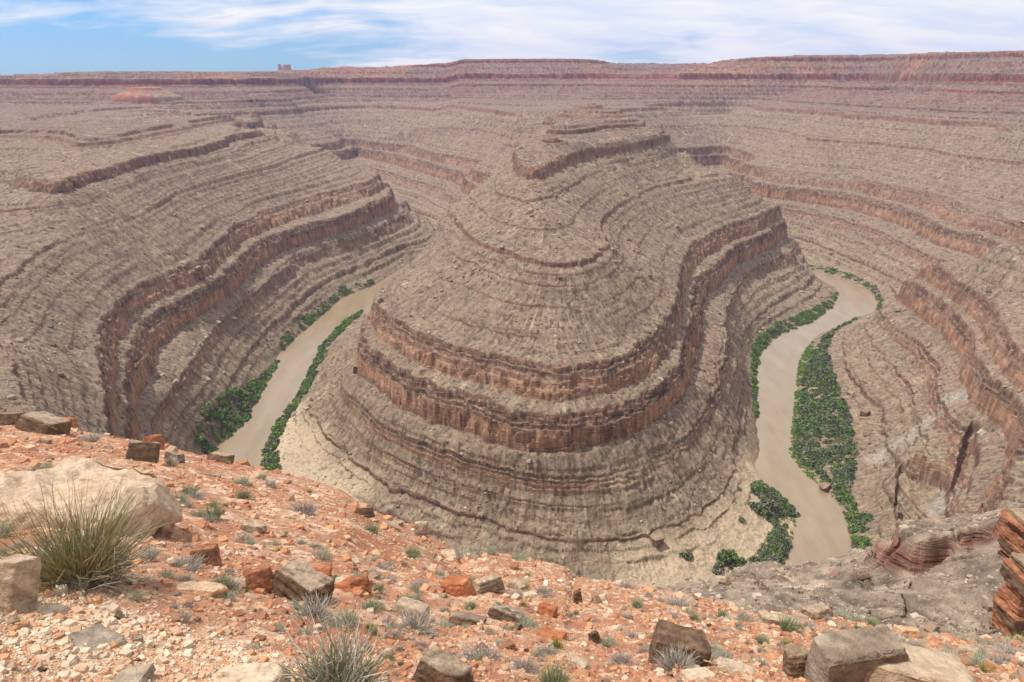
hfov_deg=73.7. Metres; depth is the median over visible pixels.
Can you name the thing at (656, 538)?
boulder
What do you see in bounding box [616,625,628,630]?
stone
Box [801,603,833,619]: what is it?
sandstone slab
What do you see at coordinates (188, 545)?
desert shrub
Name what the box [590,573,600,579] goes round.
desert shrub
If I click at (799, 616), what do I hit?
stone
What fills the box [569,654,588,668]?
sandstone slab
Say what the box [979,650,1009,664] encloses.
desert shrub
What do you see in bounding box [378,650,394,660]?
desert shrub
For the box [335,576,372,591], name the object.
sandstone slab
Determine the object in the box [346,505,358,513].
stone
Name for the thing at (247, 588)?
desert shrub
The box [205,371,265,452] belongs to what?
reed fringe
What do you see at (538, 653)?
desert shrub
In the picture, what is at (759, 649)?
desert shrub
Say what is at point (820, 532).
river
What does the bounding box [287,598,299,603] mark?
desert shrub
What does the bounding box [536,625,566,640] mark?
sandstone slab
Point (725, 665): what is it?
sandstone slab
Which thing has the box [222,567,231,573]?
desert shrub
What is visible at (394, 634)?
desert shrub
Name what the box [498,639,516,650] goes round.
stone
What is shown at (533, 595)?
sandstone block
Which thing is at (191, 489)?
desert shrub
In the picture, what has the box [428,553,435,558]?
stone
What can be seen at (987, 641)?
desert shrub
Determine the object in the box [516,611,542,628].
desert shrub
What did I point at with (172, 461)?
desert shrub
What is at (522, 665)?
desert shrub
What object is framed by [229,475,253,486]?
desert shrub
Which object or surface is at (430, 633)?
desert shrub
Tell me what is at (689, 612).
desert shrub
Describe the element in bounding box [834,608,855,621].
desert shrub
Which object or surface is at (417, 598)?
desert shrub
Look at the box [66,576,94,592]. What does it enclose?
desert shrub
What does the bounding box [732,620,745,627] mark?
desert shrub
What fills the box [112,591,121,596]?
stone
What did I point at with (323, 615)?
desert shrub
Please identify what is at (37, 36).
sky
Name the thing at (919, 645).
desert shrub
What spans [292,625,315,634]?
desert shrub
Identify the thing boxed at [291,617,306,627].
stone
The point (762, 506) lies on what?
riverside bush
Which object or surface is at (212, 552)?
boulder
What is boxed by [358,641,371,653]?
desert shrub
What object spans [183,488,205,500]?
desert shrub
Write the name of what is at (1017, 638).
desert shrub
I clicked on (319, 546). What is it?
desert shrub
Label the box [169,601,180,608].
desert shrub
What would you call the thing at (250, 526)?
sandstone slab
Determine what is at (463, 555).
desert shrub
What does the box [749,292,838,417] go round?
riverside thicket
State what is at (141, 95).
red butte
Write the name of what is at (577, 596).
boulder
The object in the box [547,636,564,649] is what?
desert shrub
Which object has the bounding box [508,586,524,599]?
desert shrub
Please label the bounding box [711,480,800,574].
riverside thicket
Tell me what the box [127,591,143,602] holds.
desert shrub
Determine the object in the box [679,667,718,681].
sandstone slab
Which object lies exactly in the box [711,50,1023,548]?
canyon wall
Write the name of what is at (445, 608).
desert shrub
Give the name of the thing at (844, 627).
desert shrub
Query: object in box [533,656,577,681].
desert shrub
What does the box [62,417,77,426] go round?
sandstone slab
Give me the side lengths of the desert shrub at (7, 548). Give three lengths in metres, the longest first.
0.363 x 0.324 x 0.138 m
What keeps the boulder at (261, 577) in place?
on the red hillside
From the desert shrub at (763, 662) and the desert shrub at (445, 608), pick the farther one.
the desert shrub at (445, 608)
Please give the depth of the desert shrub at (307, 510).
18.57 m
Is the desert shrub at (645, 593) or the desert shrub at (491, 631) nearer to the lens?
the desert shrub at (491, 631)
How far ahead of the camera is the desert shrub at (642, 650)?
8.82 m
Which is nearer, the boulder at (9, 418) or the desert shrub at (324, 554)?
the desert shrub at (324, 554)
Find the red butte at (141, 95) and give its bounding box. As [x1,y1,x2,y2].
[111,87,182,103]
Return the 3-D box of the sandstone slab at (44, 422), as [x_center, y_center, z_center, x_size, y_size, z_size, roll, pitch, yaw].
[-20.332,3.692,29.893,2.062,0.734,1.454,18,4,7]
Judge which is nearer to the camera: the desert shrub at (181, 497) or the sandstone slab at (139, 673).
the sandstone slab at (139, 673)
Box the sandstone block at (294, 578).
[269,558,334,604]
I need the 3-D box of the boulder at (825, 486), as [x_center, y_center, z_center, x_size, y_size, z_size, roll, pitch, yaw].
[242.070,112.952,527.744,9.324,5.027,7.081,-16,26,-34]
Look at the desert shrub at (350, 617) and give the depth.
8.43 m
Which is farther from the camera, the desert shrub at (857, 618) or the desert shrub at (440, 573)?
the desert shrub at (857, 618)
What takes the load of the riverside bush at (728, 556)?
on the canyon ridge
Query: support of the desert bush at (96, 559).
on the red hillside
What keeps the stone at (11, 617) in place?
on the red hillside
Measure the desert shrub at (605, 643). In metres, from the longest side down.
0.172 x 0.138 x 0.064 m
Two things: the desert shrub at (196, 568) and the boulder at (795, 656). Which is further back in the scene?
the desert shrub at (196, 568)
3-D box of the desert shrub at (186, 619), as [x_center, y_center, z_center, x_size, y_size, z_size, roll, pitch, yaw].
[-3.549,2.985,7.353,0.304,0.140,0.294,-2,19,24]
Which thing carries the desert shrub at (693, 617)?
on the red hillside
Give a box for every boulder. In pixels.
[0,412,24,425]
[0,456,182,537]
[0,554,41,615]
[125,441,160,462]
[142,434,164,449]
[164,451,184,462]
[190,543,220,565]
[194,265,204,278]
[212,661,287,681]
[243,566,273,592]
[335,576,344,583]
[349,573,371,593]
[353,364,357,373]
[392,597,429,621]
[411,646,473,681]
[414,521,428,538]
[440,574,476,596]
[536,601,557,617]
[573,590,582,603]
[588,630,600,643]
[648,531,664,546]
[648,619,711,666]
[782,644,808,678]
[804,624,908,681]
[819,482,831,492]
[860,409,870,416]
[892,624,922,638]
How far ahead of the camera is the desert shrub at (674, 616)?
13.28 m
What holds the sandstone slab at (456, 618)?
on the red hillside
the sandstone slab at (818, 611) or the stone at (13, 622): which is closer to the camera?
the stone at (13, 622)
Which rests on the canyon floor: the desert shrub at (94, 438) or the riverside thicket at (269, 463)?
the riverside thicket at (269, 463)
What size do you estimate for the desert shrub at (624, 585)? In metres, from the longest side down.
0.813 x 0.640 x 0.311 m
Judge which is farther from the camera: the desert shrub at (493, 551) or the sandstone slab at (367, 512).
the desert shrub at (493, 551)
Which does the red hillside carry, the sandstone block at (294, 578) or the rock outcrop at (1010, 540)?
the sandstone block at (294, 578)
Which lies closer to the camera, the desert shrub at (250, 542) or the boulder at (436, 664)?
the boulder at (436, 664)
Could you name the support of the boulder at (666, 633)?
on the red hillside
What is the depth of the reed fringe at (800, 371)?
647.72 m
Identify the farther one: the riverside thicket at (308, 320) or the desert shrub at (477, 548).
the riverside thicket at (308, 320)
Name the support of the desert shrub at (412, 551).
on the red hillside
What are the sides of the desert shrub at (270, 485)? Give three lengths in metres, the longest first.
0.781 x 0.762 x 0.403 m
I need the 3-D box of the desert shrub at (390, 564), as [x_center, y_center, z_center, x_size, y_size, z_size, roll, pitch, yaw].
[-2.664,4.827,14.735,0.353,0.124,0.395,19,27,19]
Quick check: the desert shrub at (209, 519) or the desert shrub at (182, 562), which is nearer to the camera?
the desert shrub at (182, 562)
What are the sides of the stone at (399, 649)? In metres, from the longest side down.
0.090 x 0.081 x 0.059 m
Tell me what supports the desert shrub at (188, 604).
on the red hillside
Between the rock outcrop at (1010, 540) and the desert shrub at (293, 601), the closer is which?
the desert shrub at (293, 601)
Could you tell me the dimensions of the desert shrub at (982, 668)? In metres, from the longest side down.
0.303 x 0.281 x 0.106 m
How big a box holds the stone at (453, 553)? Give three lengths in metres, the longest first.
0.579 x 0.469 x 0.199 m
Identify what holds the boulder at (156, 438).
on the red hillside
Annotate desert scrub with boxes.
[1,158,1023,625]
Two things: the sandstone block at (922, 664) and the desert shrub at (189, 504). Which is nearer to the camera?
the sandstone block at (922, 664)
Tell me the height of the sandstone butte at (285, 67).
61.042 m
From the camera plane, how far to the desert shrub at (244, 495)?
19.73 m
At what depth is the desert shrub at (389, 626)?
8.73 m
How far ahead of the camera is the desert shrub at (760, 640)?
10.93 m
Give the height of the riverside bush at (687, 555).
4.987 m
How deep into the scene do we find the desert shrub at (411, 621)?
8.92 m
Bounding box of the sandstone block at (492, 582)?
[473,573,504,593]
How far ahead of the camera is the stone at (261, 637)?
7.24 m
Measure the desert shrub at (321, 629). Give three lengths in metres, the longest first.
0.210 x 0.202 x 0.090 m
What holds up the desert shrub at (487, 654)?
on the red hillside
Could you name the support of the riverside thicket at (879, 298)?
on the canyon floor
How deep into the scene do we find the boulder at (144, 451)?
23.36 m
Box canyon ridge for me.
[264,103,838,586]
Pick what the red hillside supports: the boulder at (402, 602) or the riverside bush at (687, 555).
the boulder at (402, 602)
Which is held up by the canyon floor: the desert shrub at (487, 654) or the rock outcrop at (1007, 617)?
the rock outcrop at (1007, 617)
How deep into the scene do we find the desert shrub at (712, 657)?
8.59 m
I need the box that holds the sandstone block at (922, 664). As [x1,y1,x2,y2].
[834,630,975,681]
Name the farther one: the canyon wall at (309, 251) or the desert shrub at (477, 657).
the canyon wall at (309, 251)
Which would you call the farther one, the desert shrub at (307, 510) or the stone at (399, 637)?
the desert shrub at (307, 510)
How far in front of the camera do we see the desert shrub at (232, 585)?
9.03 m
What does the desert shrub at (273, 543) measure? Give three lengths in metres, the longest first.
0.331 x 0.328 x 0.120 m
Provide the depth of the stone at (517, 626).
10.14 m
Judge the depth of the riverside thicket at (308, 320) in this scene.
908.26 m
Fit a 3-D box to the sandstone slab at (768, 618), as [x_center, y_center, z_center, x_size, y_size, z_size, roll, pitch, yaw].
[5.743,6.025,14.613,0.940,0.264,0.507,7,0,6]
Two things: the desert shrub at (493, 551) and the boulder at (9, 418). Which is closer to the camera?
the desert shrub at (493, 551)
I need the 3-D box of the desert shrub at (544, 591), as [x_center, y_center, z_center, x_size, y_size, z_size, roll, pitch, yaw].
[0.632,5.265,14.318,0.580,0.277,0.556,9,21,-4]
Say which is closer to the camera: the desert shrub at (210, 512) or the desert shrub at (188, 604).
the desert shrub at (188, 604)
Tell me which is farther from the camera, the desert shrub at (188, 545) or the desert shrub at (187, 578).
the desert shrub at (188, 545)
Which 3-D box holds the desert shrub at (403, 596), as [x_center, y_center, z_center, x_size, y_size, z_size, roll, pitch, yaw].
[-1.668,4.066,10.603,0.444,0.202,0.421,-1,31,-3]
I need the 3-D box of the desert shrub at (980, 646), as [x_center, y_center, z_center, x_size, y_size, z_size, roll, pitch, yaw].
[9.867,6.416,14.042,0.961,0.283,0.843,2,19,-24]
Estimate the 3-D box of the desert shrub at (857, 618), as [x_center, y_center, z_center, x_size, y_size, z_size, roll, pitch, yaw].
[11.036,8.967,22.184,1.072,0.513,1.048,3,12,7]
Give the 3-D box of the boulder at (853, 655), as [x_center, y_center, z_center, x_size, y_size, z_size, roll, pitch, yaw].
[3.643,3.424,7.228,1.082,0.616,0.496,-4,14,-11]
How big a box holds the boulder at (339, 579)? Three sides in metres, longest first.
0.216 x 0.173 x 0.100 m
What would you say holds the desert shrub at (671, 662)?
on the red hillside
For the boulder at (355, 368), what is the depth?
573.49 m
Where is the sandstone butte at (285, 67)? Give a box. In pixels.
[278,64,290,69]
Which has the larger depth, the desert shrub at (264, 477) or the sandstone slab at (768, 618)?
the desert shrub at (264, 477)
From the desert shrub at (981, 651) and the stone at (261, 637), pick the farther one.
the desert shrub at (981, 651)
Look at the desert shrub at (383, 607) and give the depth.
9.78 m
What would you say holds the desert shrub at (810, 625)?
on the red hillside
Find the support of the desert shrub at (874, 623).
on the red hillside
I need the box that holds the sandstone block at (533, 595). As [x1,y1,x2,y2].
[523,591,538,601]
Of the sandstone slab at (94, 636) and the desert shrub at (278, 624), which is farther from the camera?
the desert shrub at (278, 624)
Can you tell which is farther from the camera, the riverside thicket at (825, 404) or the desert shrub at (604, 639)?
the riverside thicket at (825, 404)
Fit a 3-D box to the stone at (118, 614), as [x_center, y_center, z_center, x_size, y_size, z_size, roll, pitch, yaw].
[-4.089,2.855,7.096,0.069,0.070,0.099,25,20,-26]
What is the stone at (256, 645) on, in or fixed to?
on the red hillside
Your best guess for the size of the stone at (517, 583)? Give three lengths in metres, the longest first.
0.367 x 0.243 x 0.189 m
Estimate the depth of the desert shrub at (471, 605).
11.65 m
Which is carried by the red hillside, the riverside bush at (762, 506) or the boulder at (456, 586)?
the boulder at (456, 586)
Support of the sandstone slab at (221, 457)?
on the red hillside
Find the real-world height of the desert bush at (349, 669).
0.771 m
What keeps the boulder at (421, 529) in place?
on the red hillside
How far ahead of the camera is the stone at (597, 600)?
16.14 m
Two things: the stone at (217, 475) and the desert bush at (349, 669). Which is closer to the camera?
the desert bush at (349, 669)
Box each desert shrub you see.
[0,517,18,538]
[0,544,13,556]
[10,538,28,548]
[27,461,53,470]
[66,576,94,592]
[78,430,102,442]
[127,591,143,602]
[128,543,165,562]
[153,567,177,579]
[159,453,180,466]
[163,551,207,568]
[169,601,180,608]
[170,489,189,502]
[172,607,195,622]
[175,570,196,581]
[179,500,195,507]
[180,600,197,608]
[181,542,194,547]
[182,482,199,494]
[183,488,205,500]
[183,562,200,572]
[190,509,204,516]
[201,499,228,519]
[202,512,218,523]
[209,573,232,585]
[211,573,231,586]
[217,589,238,600]
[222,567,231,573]
[227,572,246,594]
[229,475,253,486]
[232,531,260,541]
[235,487,252,498]
[242,539,256,544]
[242,583,251,590]
[256,472,267,479]
[262,478,279,487]
[266,539,279,545]
[267,619,285,630]
[274,627,283,634]
[285,497,318,515]
[286,590,338,626]
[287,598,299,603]
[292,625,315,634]
[295,537,307,544]
[308,540,323,548]
[313,546,332,560]
[316,624,327,631]
[327,603,363,629]
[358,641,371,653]
[360,596,382,612]
[363,521,382,534]
[365,622,376,628]
[367,557,377,561]
[367,627,381,635]
[371,600,387,610]
[372,582,385,593]
[374,563,388,569]
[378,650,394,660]
[380,616,396,624]
[382,558,394,566]
[383,621,401,631]
[385,628,403,637]
[391,604,441,634]
[393,592,417,603]
[404,545,424,558]
[407,553,417,559]
[407,582,421,593]
[408,577,428,586]
[409,592,423,600]
[413,639,431,647]
[420,627,437,635]
[433,619,450,627]
[435,569,445,575]
[440,605,450,611]
[456,638,504,662]
[457,550,475,559]
[464,598,475,610]
[467,544,485,553]
[470,652,484,660]
[482,547,499,555]
[484,627,496,634]
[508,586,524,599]
[509,551,527,560]
[509,651,541,674]
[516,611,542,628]
[530,649,548,657]
[531,642,555,654]
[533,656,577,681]
[534,583,552,596]
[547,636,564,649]
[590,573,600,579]
[600,632,618,646]
[602,642,611,646]
[605,647,638,666]
[617,581,633,587]
[623,629,641,637]
[632,595,646,607]
[634,644,648,653]
[642,591,653,596]
[653,644,707,673]
[659,592,693,606]
[664,607,679,618]
[680,607,697,615]
[689,611,701,620]
[710,654,718,660]
[712,648,736,660]
[715,606,730,617]
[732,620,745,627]
[733,607,755,621]
[737,614,754,621]
[755,646,766,652]
[755,656,771,665]
[756,632,771,644]
[776,611,806,633]
[780,637,789,644]
[789,604,802,610]
[798,618,819,627]
[823,614,833,620]
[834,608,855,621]
[838,607,866,622]
[838,623,848,629]
[864,615,882,626]
[889,627,916,644]
[913,639,931,648]
[936,646,954,652]
[964,650,996,666]
[971,638,999,651]
[973,635,986,641]
[973,644,989,653]
[973,648,993,660]
[975,660,995,672]
[978,636,995,644]
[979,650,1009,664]
[993,638,1023,654]
[998,651,1016,662]
[1009,630,1023,643]
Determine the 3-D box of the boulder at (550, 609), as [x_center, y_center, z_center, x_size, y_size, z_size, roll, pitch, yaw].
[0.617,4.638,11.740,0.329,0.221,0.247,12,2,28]
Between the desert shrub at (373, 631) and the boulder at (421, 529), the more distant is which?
the boulder at (421, 529)
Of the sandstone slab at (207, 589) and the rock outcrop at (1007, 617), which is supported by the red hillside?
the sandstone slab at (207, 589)
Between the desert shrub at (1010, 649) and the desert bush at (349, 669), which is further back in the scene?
the desert shrub at (1010, 649)
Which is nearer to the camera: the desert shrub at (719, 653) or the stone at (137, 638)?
the stone at (137, 638)
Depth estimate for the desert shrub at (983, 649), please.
11.54 m
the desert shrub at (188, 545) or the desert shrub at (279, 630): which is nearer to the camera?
the desert shrub at (279, 630)
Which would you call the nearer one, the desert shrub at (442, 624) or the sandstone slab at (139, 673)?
the sandstone slab at (139, 673)
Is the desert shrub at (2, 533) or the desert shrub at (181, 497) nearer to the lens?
the desert shrub at (2, 533)
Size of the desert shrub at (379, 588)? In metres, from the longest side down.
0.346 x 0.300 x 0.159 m
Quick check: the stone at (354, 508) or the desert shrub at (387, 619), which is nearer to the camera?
the desert shrub at (387, 619)
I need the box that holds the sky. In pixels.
[0,0,1023,74]
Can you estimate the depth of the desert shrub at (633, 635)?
10.05 m
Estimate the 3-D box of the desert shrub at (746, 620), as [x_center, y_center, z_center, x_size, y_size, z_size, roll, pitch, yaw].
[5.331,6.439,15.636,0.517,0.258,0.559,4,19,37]
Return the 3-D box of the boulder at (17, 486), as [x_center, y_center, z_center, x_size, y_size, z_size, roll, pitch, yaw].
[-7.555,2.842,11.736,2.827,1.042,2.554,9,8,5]
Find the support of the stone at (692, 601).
on the red hillside
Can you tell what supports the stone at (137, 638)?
on the red hillside
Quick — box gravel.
[0,425,1023,681]
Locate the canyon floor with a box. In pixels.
[0,100,1023,639]
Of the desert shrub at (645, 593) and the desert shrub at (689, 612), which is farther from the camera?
the desert shrub at (645, 593)
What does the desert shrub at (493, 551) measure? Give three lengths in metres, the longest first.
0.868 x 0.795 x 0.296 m
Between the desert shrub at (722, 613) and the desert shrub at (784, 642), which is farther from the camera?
the desert shrub at (722, 613)
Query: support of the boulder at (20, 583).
on the red hillside
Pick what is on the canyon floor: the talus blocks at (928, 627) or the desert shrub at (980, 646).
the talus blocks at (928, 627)
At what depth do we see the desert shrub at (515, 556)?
26.02 m
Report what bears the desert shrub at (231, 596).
on the red hillside
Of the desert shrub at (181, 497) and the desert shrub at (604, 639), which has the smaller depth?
the desert shrub at (604, 639)
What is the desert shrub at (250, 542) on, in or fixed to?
on the red hillside
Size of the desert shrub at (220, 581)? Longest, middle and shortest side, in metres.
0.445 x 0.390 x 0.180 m
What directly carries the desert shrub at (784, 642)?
on the red hillside
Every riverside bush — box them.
[678,551,693,559]
[716,548,737,562]
[747,498,776,515]
[859,511,874,522]
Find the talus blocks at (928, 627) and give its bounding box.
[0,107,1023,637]
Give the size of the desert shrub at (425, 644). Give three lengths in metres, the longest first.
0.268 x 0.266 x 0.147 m
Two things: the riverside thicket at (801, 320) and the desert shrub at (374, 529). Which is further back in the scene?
the riverside thicket at (801, 320)
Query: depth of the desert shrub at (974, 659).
8.93 m
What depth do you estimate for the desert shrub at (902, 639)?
11.07 m
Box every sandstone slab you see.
[15,411,71,434]
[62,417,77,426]
[66,623,128,650]
[112,663,155,681]
[176,581,228,597]
[206,451,234,463]
[239,521,266,532]
[308,562,332,575]
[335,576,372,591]
[358,506,374,518]
[448,611,512,629]
[487,601,524,622]
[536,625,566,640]
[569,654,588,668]
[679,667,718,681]
[704,656,755,673]
[755,610,801,628]
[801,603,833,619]
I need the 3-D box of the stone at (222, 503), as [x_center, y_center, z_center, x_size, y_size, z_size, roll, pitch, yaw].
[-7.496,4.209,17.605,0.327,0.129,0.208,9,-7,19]
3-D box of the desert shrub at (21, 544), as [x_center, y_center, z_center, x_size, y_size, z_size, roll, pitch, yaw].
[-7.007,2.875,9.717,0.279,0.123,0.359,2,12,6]
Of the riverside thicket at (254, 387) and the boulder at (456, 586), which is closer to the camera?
the boulder at (456, 586)
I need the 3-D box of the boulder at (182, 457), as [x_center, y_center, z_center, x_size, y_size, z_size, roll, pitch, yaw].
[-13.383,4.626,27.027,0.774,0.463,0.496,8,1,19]
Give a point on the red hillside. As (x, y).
(282, 511)
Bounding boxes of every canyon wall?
[0,102,416,454]
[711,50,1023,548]
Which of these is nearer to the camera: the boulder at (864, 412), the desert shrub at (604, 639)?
the desert shrub at (604, 639)
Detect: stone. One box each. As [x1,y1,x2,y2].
[7,615,18,620]
[7,618,19,624]
[37,667,47,671]
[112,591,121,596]
[114,610,122,619]
[132,635,142,642]
[213,472,220,477]
[215,501,227,506]
[245,641,260,650]
[252,634,266,640]
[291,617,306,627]
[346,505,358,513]
[380,634,387,638]
[387,521,399,530]
[395,635,403,640]
[395,646,402,651]
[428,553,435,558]
[441,549,457,558]
[470,550,481,557]
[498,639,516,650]
[507,578,525,590]
[513,623,521,630]
[589,596,601,603]
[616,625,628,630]
[617,605,625,610]
[680,596,696,606]
[791,610,808,621]
[956,644,979,655]
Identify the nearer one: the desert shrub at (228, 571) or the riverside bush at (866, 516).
the desert shrub at (228, 571)
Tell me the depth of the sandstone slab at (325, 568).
11.35 m
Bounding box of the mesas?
[0,51,951,166]
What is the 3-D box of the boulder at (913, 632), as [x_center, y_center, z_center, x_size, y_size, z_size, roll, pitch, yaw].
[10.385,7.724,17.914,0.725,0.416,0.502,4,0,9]
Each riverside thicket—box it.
[194,360,279,454]
[260,309,363,470]
[278,279,374,350]
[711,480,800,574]
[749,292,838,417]
[793,316,860,494]
[809,264,883,309]
[835,487,872,551]
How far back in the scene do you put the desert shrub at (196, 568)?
9.39 m
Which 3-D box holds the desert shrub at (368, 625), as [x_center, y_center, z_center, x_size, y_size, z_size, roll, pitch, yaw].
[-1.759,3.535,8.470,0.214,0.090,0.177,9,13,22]
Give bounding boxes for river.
[215,264,877,565]
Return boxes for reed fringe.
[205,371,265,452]
[788,341,837,496]
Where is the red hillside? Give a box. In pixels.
[0,425,1023,681]
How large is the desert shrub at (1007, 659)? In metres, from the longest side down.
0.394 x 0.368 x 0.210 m
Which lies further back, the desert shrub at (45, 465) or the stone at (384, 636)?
the desert shrub at (45, 465)
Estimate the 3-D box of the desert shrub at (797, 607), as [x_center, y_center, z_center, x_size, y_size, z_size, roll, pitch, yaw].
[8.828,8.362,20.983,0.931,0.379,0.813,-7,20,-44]
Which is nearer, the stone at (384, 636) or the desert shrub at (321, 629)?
the desert shrub at (321, 629)
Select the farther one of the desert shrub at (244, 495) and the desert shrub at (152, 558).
the desert shrub at (244, 495)
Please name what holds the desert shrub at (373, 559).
on the red hillside
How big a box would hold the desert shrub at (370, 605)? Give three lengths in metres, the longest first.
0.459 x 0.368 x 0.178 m
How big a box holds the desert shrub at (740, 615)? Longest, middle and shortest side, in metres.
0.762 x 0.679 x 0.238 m
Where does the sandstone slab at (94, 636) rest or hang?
on the red hillside
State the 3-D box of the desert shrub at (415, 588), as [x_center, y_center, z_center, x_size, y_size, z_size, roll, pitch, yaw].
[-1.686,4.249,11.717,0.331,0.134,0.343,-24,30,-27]
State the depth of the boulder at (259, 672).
6.18 m
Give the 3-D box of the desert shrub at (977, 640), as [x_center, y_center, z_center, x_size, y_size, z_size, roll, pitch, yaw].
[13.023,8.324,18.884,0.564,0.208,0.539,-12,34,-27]
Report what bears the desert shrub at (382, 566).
on the red hillside
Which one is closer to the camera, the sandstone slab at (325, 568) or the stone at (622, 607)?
the sandstone slab at (325, 568)
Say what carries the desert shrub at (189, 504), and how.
on the red hillside
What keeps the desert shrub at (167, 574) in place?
on the red hillside
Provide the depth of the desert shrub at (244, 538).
13.24 m
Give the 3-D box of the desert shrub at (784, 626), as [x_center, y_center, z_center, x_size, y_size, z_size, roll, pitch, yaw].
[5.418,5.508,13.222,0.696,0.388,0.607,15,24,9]
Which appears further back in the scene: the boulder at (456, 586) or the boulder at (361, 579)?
the boulder at (456, 586)
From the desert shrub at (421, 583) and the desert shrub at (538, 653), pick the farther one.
the desert shrub at (421, 583)
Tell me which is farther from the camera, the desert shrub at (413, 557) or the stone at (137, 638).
the desert shrub at (413, 557)
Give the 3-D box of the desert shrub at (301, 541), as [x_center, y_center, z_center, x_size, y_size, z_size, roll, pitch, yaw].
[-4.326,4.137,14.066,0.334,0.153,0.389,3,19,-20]
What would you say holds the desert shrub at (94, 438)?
on the red hillside
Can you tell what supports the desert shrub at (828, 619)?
on the red hillside
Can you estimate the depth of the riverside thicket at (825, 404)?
612.33 m
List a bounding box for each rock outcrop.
[991,552,1023,638]
[997,508,1023,558]
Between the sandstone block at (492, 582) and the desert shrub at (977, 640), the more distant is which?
the desert shrub at (977, 640)
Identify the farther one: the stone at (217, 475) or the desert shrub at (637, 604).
the stone at (217, 475)
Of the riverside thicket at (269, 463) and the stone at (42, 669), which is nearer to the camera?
the stone at (42, 669)
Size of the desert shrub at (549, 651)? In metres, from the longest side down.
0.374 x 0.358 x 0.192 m
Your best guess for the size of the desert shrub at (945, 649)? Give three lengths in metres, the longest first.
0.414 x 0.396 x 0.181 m
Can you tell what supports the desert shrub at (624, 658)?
on the red hillside
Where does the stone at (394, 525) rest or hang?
on the red hillside
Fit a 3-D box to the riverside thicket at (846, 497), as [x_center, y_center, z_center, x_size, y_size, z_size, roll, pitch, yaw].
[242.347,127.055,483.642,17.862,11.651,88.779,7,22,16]
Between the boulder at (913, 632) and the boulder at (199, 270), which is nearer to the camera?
the boulder at (913, 632)
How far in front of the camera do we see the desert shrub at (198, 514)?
14.41 m
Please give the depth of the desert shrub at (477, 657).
7.53 m
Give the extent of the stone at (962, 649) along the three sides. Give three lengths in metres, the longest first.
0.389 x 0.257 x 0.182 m
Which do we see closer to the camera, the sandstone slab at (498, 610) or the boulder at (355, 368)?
the sandstone slab at (498, 610)
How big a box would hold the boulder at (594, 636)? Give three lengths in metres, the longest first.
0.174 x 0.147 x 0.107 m
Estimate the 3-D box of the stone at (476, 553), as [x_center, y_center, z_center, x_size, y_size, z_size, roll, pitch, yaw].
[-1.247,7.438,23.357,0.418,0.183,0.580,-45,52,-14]
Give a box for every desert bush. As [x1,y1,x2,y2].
[0,470,172,601]
[264,599,417,681]

